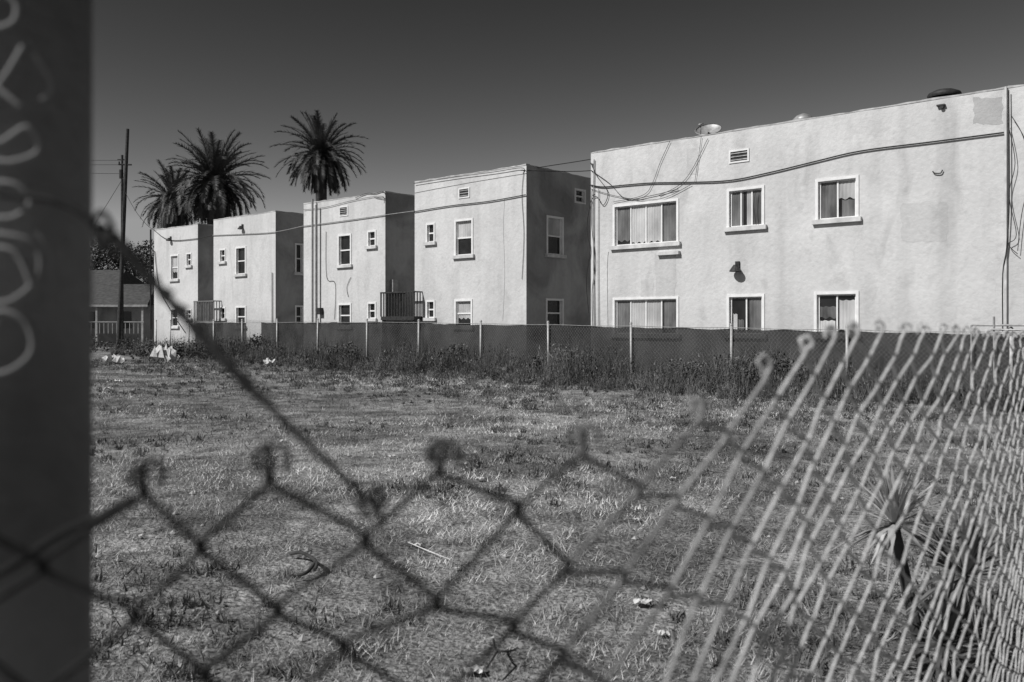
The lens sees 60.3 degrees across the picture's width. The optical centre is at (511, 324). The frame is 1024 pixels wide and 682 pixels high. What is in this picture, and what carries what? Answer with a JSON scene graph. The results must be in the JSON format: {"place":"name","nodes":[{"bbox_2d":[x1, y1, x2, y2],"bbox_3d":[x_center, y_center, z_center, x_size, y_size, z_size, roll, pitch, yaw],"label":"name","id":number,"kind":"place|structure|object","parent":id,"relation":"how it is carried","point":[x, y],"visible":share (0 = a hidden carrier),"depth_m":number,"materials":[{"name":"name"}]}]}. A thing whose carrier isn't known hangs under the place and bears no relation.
{"place":"outdoors","nodes":[
{"label":"outdoors","id":0,"kind":"place"},
{"bbox_2d":[93,346,1023,681],"bbox_3d":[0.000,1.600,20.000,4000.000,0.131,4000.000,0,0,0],"label":"ground","id":1,"kind":"structure","parent":0,"point":[425,646],"depth_m":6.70,"materials":[{"name":"plant"}]},
{"bbox_2d":[0,0,92,681],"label":"graffiti fence post","id":2,"kind":"object","parent":1,"relation":"on","point":[46,301],"visible":1,"depth_m":0.55,"materials":[{"name":"metal"}]},
{"bbox_2d":[99,353,127,363],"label":"crumpled paper litter","id":3,"kind":"object","parent":1,"relation":"on","point":[115,358],"visible":0.92,"depth_m":35.22,"materials":[{"name":"paper"}]},
{"bbox_2d":[106,379,121,382],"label":"paper litter","id":4,"kind":"object","parent":1,"relation":"on","point":[114,381],"visible":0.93,"depth_m":23.17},
{"bbox_2d":[93,304,147,346],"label":"porch posts","id":5,"kind":"object","parent":1,"relation":"on","point":[96,306],"visible":0.37,"depth_m":61.85,"materials":[{"name":"paint"}]},
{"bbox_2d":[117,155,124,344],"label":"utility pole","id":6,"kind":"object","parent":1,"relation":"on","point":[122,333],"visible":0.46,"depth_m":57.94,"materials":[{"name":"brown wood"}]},
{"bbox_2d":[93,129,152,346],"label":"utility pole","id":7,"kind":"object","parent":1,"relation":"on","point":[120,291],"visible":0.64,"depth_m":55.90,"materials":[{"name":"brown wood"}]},
{"bbox_2d":[93,305,153,345],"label":"walls","id":8,"kind":"structure","parent":1,"relation":"on","point":[107,313],"depth_m":63.60,"materials":[{"name":"paint"}]},
{"bbox_2d":[93,312,130,327],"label":"windows","id":9,"kind":"structure","parent":8,"relation":"attached to","point":[127,316],"depth_m":63.55,"materials":[{"name":"black glass"}]},
{"bbox_2d":[93,284,153,304],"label":"roof","id":10,"kind":"structure","parent":8,"relation":"on","point":[133,293],"depth_m":63.71,"materials":[{"name":"grey"}]},
{"bbox_2d":[93,239,153,283],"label":"distant trees","id":11,"kind":"object","parent":1,"relation":"on","point":[100,258],"visible":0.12,"depth_m":87.07,"materials":[{"name":"black plant"}]},
{"bbox_2d":[150,344,176,361],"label":"crumpled paper litter","id":12,"kind":"object","parent":1,"relation":"on","point":[165,353],"visible":0.94,"depth_m":35.27,"materials":[{"name":"paper"}]},
{"bbox_2d":[133,160,206,228],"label":"palm tree","id":13,"kind":"object","parent":1,"relation":"on","point":[168,217],"visible":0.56,"depth_m":70.96,"materials":[{"name":"black plant"}]},
{"bbox_2d":[154,224,197,345],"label":"front walls","id":14,"kind":"structure","parent":1,"relation":"on","point":[185,288],"depth_m":49.05,"materials":[{"name":"paint"}]},
{"bbox_2d":[150,229,151,328],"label":"conduit","id":15,"kind":"object","parent":14,"relation":"attached to","point":[151,272],"visible":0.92,"depth_m":50.87,"materials":[{"name":"metal"}]},
{"bbox_2d":[154,251,185,332],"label":"conduit","id":16,"kind":"object","parent":14,"relation":"attached to","point":[167,305],"visible":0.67,"depth_m":49.50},
{"bbox_2d":[173,256,177,272],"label":"curtains","id":17,"kind":"object","parent":14,"relation":"hanging from","point":[175,261],"visible":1,"depth_m":49.29,"materials":[{"name":"fabric"}]},
{"bbox_2d":[168,265,192,328],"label":"window sills","id":18,"kind":"structure","parent":14,"relation":"attached to","point":[173,280],"depth_m":48.83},
{"bbox_2d":[170,252,191,325],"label":"window frames","id":19,"kind":"structure","parent":14,"relation":"attached to","point":[171,273],"depth_m":49.22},
{"bbox_2d":[173,254,190,325],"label":"window panes","id":20,"kind":"object","parent":19,"relation":"in","point":[175,276],"visible":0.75,"depth_m":49.24,"materials":[{"name":"glass"}]},
{"bbox_2d":[153,229,211,240],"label":"facade cable","id":21,"kind":"object","parent":14,"relation":"attached to","point":[180,240],"visible":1,"depth_m":48.70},
{"bbox_2d":[198,224,213,320],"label":"side wall","id":22,"kind":"structure","parent":1,"relation":"on","point":[206,268],"depth_m":47.88,"materials":[{"name":"paint"}]},
{"bbox_2d":[193,300,222,339],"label":"stair landing","id":23,"kind":"object","parent":1,"relation":"on","point":[210,321],"visible":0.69,"depth_m":46.08,"materials":[{"name":"metal"}]},
{"bbox_2d":[156,127,270,224],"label":"palm tree","id":24,"kind":"object","parent":1,"relation":"on","point":[213,199],"visible":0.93,"depth_m":62.02,"materials":[{"name":"black plant"}]},
{"bbox_2d":[214,211,275,349],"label":"front walls","id":25,"kind":"structure","parent":1,"relation":"on","point":[251,291],"depth_m":44.26,"materials":[{"name":"paint"}]},
{"bbox_2d":[212,226,302,235],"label":"facade cable","id":26,"kind":"object","parent":25,"relation":"attached to","point":[259,233],"visible":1,"depth_m":43.62,"materials":[{"name":"rubber"}]},
{"bbox_2d":[217,261,303,328],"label":"window sills","id":27,"kind":"structure","parent":25,"relation":"attached to","point":[240,275],"depth_m":44.91,"materials":[{"name":"paint"}]},
{"bbox_2d":[219,243,303,322],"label":"window frames","id":28,"kind":"structure","parent":25,"relation":"attached to","point":[237,261],"depth_m":44.45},
{"bbox_2d":[222,245,299,322],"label":"window panes","id":29,"kind":"object","parent":28,"relation":"in","point":[241,270],"visible":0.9,"depth_m":44.80,"materials":[{"name":"glass"}]},
{"bbox_2d":[272,273,272,320],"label":"conduit","id":30,"kind":"object","parent":25,"relation":"attached to","point":[272,296],"visible":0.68,"depth_m":42.88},
{"bbox_2d":[263,358,277,365],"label":"paper litter","id":31,"kind":"object","parent":1,"relation":"on","point":[268,361],"visible":0.94,"depth_m":33.16,"materials":[{"name":"paper"}]},
{"bbox_2d":[276,212,303,322],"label":"side wall","id":32,"kind":"structure","parent":1,"relation":"on","point":[289,290],"depth_m":43.28,"materials":[{"name":"paint"}]},
{"bbox_2d":[289,550,318,576],"bbox_3d":[-1.370,1.563,5.828,0.152,0.057,0.566,0,0,-19],"label":"fallen branch","id":33,"kind":"object","parent":1,"relation":"on","point":[314,565],"visible":1,"depth_m":5.71,"materials":[{"name":"grey wood"}]},
{"bbox_2d":[269,109,368,200],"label":"palm tree","id":34,"kind":"object","parent":1,"relation":"on","point":[321,163],"visible":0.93,"depth_m":65.13,"materials":[{"name":"black plant"}]},
{"bbox_2d":[304,193,384,322],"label":"front walls","id":35,"kind":"structure","parent":1,"relation":"on","point":[366,281],"depth_m":39.14,"materials":[{"name":"paint"}]},
{"bbox_2d":[311,199,322,321],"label":"electrical mast","id":36,"kind":"object","parent":35,"relation":"attached to","point":[318,310],"visible":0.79,"depth_m":40.45,"materials":[{"name":"metal"}]},
{"bbox_2d":[326,273,335,319],"bbox_3d":[-8.204,-2.213,39.885,0.736,4.016,0.020,0,0,41],"label":"wall conduit","id":37,"kind":"object","parent":35,"relation":"attached to","point":[335,295],"depth_m":39.66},
{"bbox_2d":[305,196,384,209],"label":"roof wires","id":38,"kind":"object","parent":35,"relation":"attached to","point":[348,201],"visible":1,"depth_m":38.85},
{"bbox_2d":[335,245,376,320],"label":"window sills","id":39,"kind":"structure","parent":35,"relation":"attached to","point":[351,265],"depth_m":38.15,"materials":[{"name":"concrete"}]},
{"bbox_2d":[338,206,375,322],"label":"window frames","id":40,"kind":"structure","parent":35,"relation":"attached to","point":[340,250],"depth_m":39.00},
{"bbox_2d":[340,207,346,214],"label":"vent backs","id":41,"kind":"object","parent":40,"relation":"attached to","point":[345,211],"visible":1,"depth_m":39.27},
{"bbox_2d":[342,232,374,321],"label":"window panes","id":42,"kind":"object","parent":40,"relation":"in","point":[345,260],"visible":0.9,"depth_m":39.30,"materials":[{"name":"glass"}]},
{"bbox_2d":[303,191,414,203],"bbox_3d":[-3.625,-5.468,43.894,5.828,0.415,12.030,0,0,41],"label":"parapet cap","id":43,"kind":"object","parent":35,"relation":"on","point":[359,195],"visible":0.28,"depth_m":38.69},
{"bbox_2d":[305,211,413,225],"bbox_3d":[-6.911,-4.617,38.731,7.631,0.097,0.036,0,0,41],"label":"facade cable","id":44,"kind":"object","parent":35,"relation":"attached to","point":[362,218],"visible":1,"depth_m":38.29,"materials":[{"name":"rubber"}]},
{"bbox_2d":[356,191,385,198],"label":"roof wires","id":45,"kind":"object","parent":35,"relation":"attached to","point":[373,193],"visible":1,"depth_m":37.82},
{"bbox_2d":[385,192,414,323],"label":"side wall","id":46,"kind":"structure","parent":1,"relation":"on","point":[400,247],"depth_m":38.11,"materials":[{"name":"paint"}]},
{"bbox_2d":[391,280,397,291],"bbox_3d":[-5.032,-1.632,37.756,0.150,0.550,0.300,0,0,41],"label":"meter box","id":47,"kind":"object","parent":46,"relation":"attached to","point":[394,285],"visible":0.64,"depth_m":37.66,"materials":[{"name":"metal"}]},
{"bbox_2d":[380,291,422,323],"bbox_3d":[-4.081,0.228,37.047,2.122,3.144,2.020,0,0,41],"label":"balcony railing","id":48,"kind":"object","parent":1,"relation":"on","point":[384,318],"visible":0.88,"depth_m":36.29,"materials":[{"name":"metal"}]},
{"bbox_2d":[408,542,450,559],"bbox_3d":[-0.545,1.570,6.180,0.108,0.027,0.583,0,0,-35],"label":"fallen branch","id":49,"kind":"object","parent":1,"relation":"on","point":[430,551],"visible":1,"depth_m":6.16,"materials":[{"name":"wood"}]},
{"bbox_2d":[93,333,823,392],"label":"lot shrubs","id":50,"kind":"object","parent":1,"relation":"on","point":[780,364],"visible":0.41,"depth_m":25.25,"materials":[{"name":"grey plant"}]},
{"bbox_2d":[415,165,525,324],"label":"front walls","id":51,"kind":"structure","parent":1,"relation":"on","point":[443,280],"depth_m":33.90,"materials":[{"name":"paint"}]},
{"bbox_2d":[414,168,524,183],"bbox_3d":[-1.771,-5.681,34.210,5.981,0.215,0.024,0,0,41],"label":"roof edge trim","id":52,"kind":"object","parent":51,"relation":"attached to","point":[468,175],"visible":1,"depth_m":34.13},
{"bbox_2d":[414,194,525,211],"bbox_3d":[-1.771,-4.680,34.249,6.010,0.155,0.036,0,0,41],"label":"facade cable","id":53,"kind":"object","parent":51,"relation":"attached to","point":[470,203],"visible":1,"depth_m":34.05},
{"bbox_2d":[415,173,525,192],"bbox_3d":[-1.741,-5.464,34.284,6.009,0.154,0.024,0,0,41],"label":"parapet moulding","id":54,"kind":"object","parent":51,"relation":"attached to","point":[471,182],"visible":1,"depth_m":34.13,"materials":[{"name":"paint"}]},
{"bbox_2d":[423,241,566,320],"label":"window sills","id":55,"kind":"structure","parent":51,"relation":"attached to","point":[473,256],"depth_m":34.36,"materials":[{"name":"concrete"}]},
{"bbox_2d":[414,164,590,182],"bbox_3d":[2.205,-5.689,38.809,6.040,0.417,12.030,0,0,41],"label":"parapet cap","id":56,"kind":"object","parent":51,"relation":"on","point":[498,169],"visible":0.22,"depth_m":34.03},
{"bbox_2d":[503,201,504,309],"bbox_3d":[-0.308,-2.408,33.036,0.110,4.573,0.012,0,0,41],"label":"stucco crack","id":57,"kind":"object","parent":51,"relation":"attached to","point":[504,255],"visible":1,"depth_m":33.04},
{"bbox_2d":[426,187,585,325],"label":"window frames","id":58,"kind":"structure","parent":51,"relation":"attached to","point":[456,252],"depth_m":34.38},
{"bbox_2d":[460,189,467,196],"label":"vent backs","id":59,"kind":"object","parent":58,"relation":"attached to","point":[463,192],"visible":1,"depth_m":34.42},
{"bbox_2d":[430,191,581,324],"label":"window panes","id":60,"kind":"object","parent":58,"relation":"in","point":[465,248],"visible":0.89,"depth_m":33.91,"materials":[{"name":"glass"}]},
{"bbox_2d":[459,218,559,318],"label":"curtains","id":61,"kind":"object","parent":51,"relation":"hanging from","point":[465,231],"visible":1,"depth_m":34.37,"materials":[{"name":"fabric"}]},
{"bbox_2d":[463,665,484,673],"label":"paper litter","id":62,"kind":"object","parent":1,"relation":"on","point":[478,669],"visible":0.54,"depth_m":4.13,"materials":[{"name":"paper"}]},
{"bbox_2d":[486,638,515,668],"bbox_3d":[-0.045,1.570,4.236,0.132,0.030,0.376,0,0,3],"label":"fallen branch","id":63,"kind":"object","parent":1,"relation":"on","point":[494,655],"visible":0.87,"depth_m":4.20,"materials":[{"name":"grey wood"}]},
{"bbox_2d":[0,191,1023,681],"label":"chain link fence","id":64,"kind":"object","parent":1,"relation":"on","point":[104,237],"visible":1,"depth_m":0.71,"materials":[{"name":"metal"}]},
{"bbox_2d":[521,159,594,195],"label":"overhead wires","id":65,"kind":"object","parent":1,"relation":"on","point":[562,171],"visible":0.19,"depth_m":32.43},
{"bbox_2d":[522,172,523,272],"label":"drop cable","id":66,"kind":"object","parent":65,"relation":"attached to","point":[523,227],"visible":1,"depth_m":32.37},
{"bbox_2d":[586,164,607,312],"bbox_3d":[2.908,-2.973,30.170,0.932,5.182,0.024,0,0,41],"label":"dangling cable","id":67,"kind":"object","parent":65,"relation":"hanging from","point":[588,238],"visible":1,"depth_m":30.39,"materials":[{"name":"rubber"}]},
{"bbox_2d":[592,171,676,199],"bbox_3d":[4.015,-4.713,29.204,3.412,1.160,0.020,0,0,41],"label":"dangling cable","id":68,"kind":"object","parent":65,"relation":"hanging from","point":[636,198],"visible":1,"depth_m":29.10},
{"bbox_2d":[93,354,1023,460],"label":"weeds","id":69,"kind":"object","parent":1,"relation":"on","point":[369,373],"visible":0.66,"depth_m":20.30,"materials":[{"name":"plant"}]},
{"bbox_2d":[526,165,590,326],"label":"side wall","id":70,"kind":"structure","parent":1,"relation":"on","point":[548,192],"depth_m":33.75,"materials":[{"name":"paint"}]},
{"bbox_2d":[93,379,1023,681],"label":"lot weeds","id":71,"kind":"object","parent":1,"relation":"on","point":[439,487],"visible":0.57,"depth_m":5.71,"materials":[{"name":"plant"}]},
{"bbox_2d":[93,393,1023,681],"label":"scattered stones","id":72,"kind":"object","parent":1,"relation":"on","point":[303,637],"visible":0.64,"depth_m":6.67,"materials":[{"name":"stone"},{"name":"soil"}]},
{"bbox_2d":[105,328,1023,415],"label":"fence line weeds","id":73,"kind":"object","parent":1,"relation":"on","point":[580,371],"visible":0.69,"depth_m":23.27,"materials":[{"name":"plant"}]},
{"bbox_2d":[155,317,1023,399],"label":"boundary fence","id":74,"kind":"object","parent":1,"relation":"on","point":[646,344],"visible":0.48,"depth_m":23.75,"materials":[{"name":"metal"}]},
{"bbox_2d":[633,598,652,603],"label":"paper litter","id":75,"kind":"object","parent":1,"relation":"on","point":[643,601],"visible":1,"depth_m":5.10,"materials":[{"name":"paper"}]},
{"bbox_2d":[657,630,669,635],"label":"paper litter","id":76,"kind":"object","parent":1,"relation":"on","point":[666,632],"visible":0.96,"depth_m":4.60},
{"bbox_2d":[591,86,1023,334],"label":"front walls","id":77,"kind":"structure","parent":1,"relation":"on","point":[791,259],"depth_m":24.68,"materials":[{"name":"paint"}]},
{"bbox_2d":[591,196,594,325],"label":"dangling cable","id":78,"kind":"object","parent":77,"relation":"attached to","point":[594,256],"visible":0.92,"depth_m":30.29,"materials":[{"name":"rubber"}]},
{"bbox_2d":[593,159,594,325],"bbox_3d":[2.806,-2.793,30.259,0.064,5.721,0.036,0,0,41],"label":"corner conduit","id":79,"kind":"object","parent":77,"relation":"attached to","point":[593,243],"visible":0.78,"depth_m":30.25,"materials":[{"name":"metal"}]},
{"bbox_2d":[598,189,598,325],"bbox_3d":[2.951,-2.279,30.133,0.051,4.692,0.024,0,0,41],"label":"corner conduit","id":80,"kind":"object","parent":77,"relation":"attached to","point":[598,239],"visible":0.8,"depth_m":30.12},
{"bbox_2d":[607,252,608,315],"bbox_3d":[3.256,-1.197,29.927,0.074,2.528,0.020,0,0,41],"label":"stucco joint line","id":81,"kind":"object","parent":77,"relation":"attached to","point":[607,285],"visible":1,"depth_m":29.93,"materials":[{"name":"paint"}]},
{"bbox_2d":[592,184,691,199],"bbox_3d":[4.183,-4.353,29.058,3.908,0.624,0.016,0,0,41],"label":"dangling cable","id":82,"kind":"object","parent":77,"relation":"attached to","point":[639,199],"visible":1,"depth_m":29.07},
{"bbox_2d":[614,141,669,201],"bbox_3d":[4.239,-4.997,29.009,2.208,1.763,0.016,0,0,41],"label":"dangling cable","id":83,"kind":"object","parent":77,"relation":"attached to","point":[653,180],"visible":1,"depth_m":28.74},
{"bbox_2d":[656,251,679,255],"bbox_3d":[5.013,-2.279,28.307,0.820,0.105,0.140,0,0,41],"label":"broken sill board","id":84,"kind":"object","parent":77,"relation":"attached to","point":[668,253],"visible":1,"depth_m":28.22,"materials":[{"name":"paint"}]},
{"bbox_2d":[660,139,707,194],"bbox_3d":[5.421,-4.971,27.978,1.774,1.611,0.016,0,0,41],"label":"dangling cable","id":85,"kind":"object","parent":77,"relation":"attached to","point":[691,170],"visible":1,"depth_m":27.73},
{"bbox_2d":[729,261,740,271],"bbox_3d":[6.749,-1.749,26.653,0.372,0.319,0.372,0,0,0],"label":"wall light","id":86,"kind":"object","parent":77,"relation":"attached to","point":[735,267],"visible":1,"depth_m":26.60,"materials":[{"name":"metal"}]},
{"bbox_2d":[609,216,861,249],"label":"window sills","id":87,"kind":"structure","parent":77,"relation":"attached to","point":[764,226],"depth_m":26.63,"materials":[{"name":"concrete"}]},
{"bbox_2d":[613,148,858,331],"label":"window frames","id":88,"kind":"structure","parent":77,"relation":"attached to","point":[818,182],"depth_m":26.77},
{"bbox_2d":[618,191,854,330],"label":"window panes","id":89,"kind":"object","parent":88,"relation":"in","point":[739,307],"visible":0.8,"depth_m":26.73,"materials":[{"name":"glass"}]},
{"bbox_2d":[618,182,854,329],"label":"grey curtains","id":90,"kind":"object","parent":77,"relation":"attached to","point":[828,200],"visible":0.84,"depth_m":26.87,"materials":[{"name":"fabric"}]},
{"bbox_2d":[731,150,746,161],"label":"vent backs","id":91,"kind":"object","parent":77,"relation":"attached to","point":[739,155],"visible":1,"depth_m":26.75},
{"bbox_2d":[730,151,746,160],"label":"vent slats","id":92,"kind":"object","parent":91,"relation":"attached to","point":[738,156],"visible":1,"depth_m":26.75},
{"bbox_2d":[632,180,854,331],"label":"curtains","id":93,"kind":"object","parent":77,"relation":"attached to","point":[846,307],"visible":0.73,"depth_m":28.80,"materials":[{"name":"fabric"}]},
{"bbox_2d":[641,148,947,296],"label":"repainted patches","id":94,"kind":"object","parent":77,"relation":"attached to","point":[926,221],"visible":1,"depth_m":23.55,"materials":[{"name":"paint"}]},
{"bbox_2d":[590,132,1003,186],"bbox_3d":[7.482,-4.592,26.181,12.722,0.447,0.040,0,0,41],"label":"facade cable","id":95,"kind":"object","parent":77,"relation":"attached to","point":[809,162],"visible":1,"depth_m":25.13,"materials":[{"name":"rubber"}]},
{"bbox_2d":[591,84,1023,152],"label":"parapet cap","id":96,"kind":"object","parent":77,"relation":"on","point":[934,98],"visible":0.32,"depth_m":24.95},
{"bbox_2d":[936,103,945,108],"bbox_3d":[11.180,-5.664,22.970,0.200,0.118,0.120,0,0,41],"label":"wall light","id":97,"kind":"object","parent":77,"relation":"attached to","point":[940,106],"visible":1,"depth_m":22.92,"materials":[{"name":"metal"}]},
{"bbox_2d":[973,97,1002,124],"bbox_3d":[12.026,-5.406,22.280,0.705,0.791,0.001,0,0,41],"label":"patched stucco","id":98,"kind":"object","parent":77,"relation":"attached to","point":[987,110],"visible":1,"depth_m":22.27,"materials":[{"name":"paint"}]},
{"bbox_2d":[1004,86,1006,328],"bbox_3d":[12.303,-2.869,21.965,0.059,6.098,0.059,0,0,-22],"label":"downspout","id":99,"kind":"object","parent":77,"relation":"attached to","point":[1005,200],"visible":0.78,"depth_m":21.94,"materials":[{"name":"paint"}]},
{"bbox_2d":[1002,90,1009,328],"bbox_3d":[12.285,-2.814,21.927,0.180,5.988,0.028,0,0,41],"label":"conduit","id":100,"kind":"object","parent":77,"relation":"attached to","point":[1008,205],"visible":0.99,"depth_m":21.88,"materials":[{"name":"metal"}]},
{"bbox_2d":[1008,124,1017,253],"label":"loose cable","id":101,"kind":"object","parent":77,"relation":"attached to","point":[1009,191],"visible":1,"depth_m":21.81,"materials":[{"name":"rubber"}]},
{"bbox_2d":[1011,116,1023,250],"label":"loose cable","id":102,"kind":"object","parent":77,"relation":"attached to","point":[1023,204],"visible":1,"depth_m":21.71,"materials":[{"name":"rubber"}]},
{"bbox_2d":[817,462,1023,681],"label":"yucca plant","id":103,"kind":"object","parent":1,"relation":"on","point":[896,544],"visible":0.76,"depth_m":4.03,"materials":[{"name":"grey plant"}]},
{"bbox_2d":[93,0,1023,281],"label":"sky","id":104,"kind":"structure","parent":0,"point":[436,88],"materials":[{"name":"grey"}]},
{"label":"flat roof","id":105,"kind":"object","parent":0,"visible":0},
{"bbox_2d":[695,123,721,134],"bbox_3d":[6.335,-6.032,28.465,0.836,1.024,0.716,0,0,0],"label":"satellite dish","id":106,"kind":"object","parent":105,"relation":"on","point":[703,129],"visible":0.82,"depth_m":28.64,"materials":[{"name":"metal"}]},
{"bbox_2d":[793,113,811,119],"bbox_3d":[8.746,-5.960,26.473,0.593,0.720,0.593,0,0,0],"label":"roof vent","id":107,"kind":"object","parent":105,"relation":"on","point":[801,116],"visible":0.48,"depth_m":26.25,"materials":[{"name":"metal"}]},
{"bbox_2d":[927,88,961,98],"bbox_3d":[11.713,-6.032,23.885,0.860,0.665,0.860,0,0,0],"label":"roof exhaust cowl","id":108,"kind":"object","parent":105,"relation":"on","point":[943,92],"visible":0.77,"depth_m":23.60,"materials":[{"name":"metal"}]},
{"label":"flat roof","id":109,"kind":"object","parent":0,"visible":0},
{"bbox_2d":[213,211,303,220],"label":"parapet cap","id":110,"kind":"object","parent":109,"relation":"on","point":[260,213],"visible":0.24,"depth_m":43.95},
{"label":"flat roof","id":111,"kind":"object","parent":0,"visible":0},
{"bbox_2d":[156,223,213,229],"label":"parapet cap","id":112,"kind":"object","parent":111,"relation":"on","point":[186,225],"visible":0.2,"depth_m":48.63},
{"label":"walls","id":113,"kind":"object","parent":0,"visible":0},
{"bbox_2d":[93,270,144,283],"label":"roof","id":114,"kind":"structure","parent":113,"relation":"on","point":[105,276],"depth_m":76.89,"materials":[{"name":"grey"}]}
]}

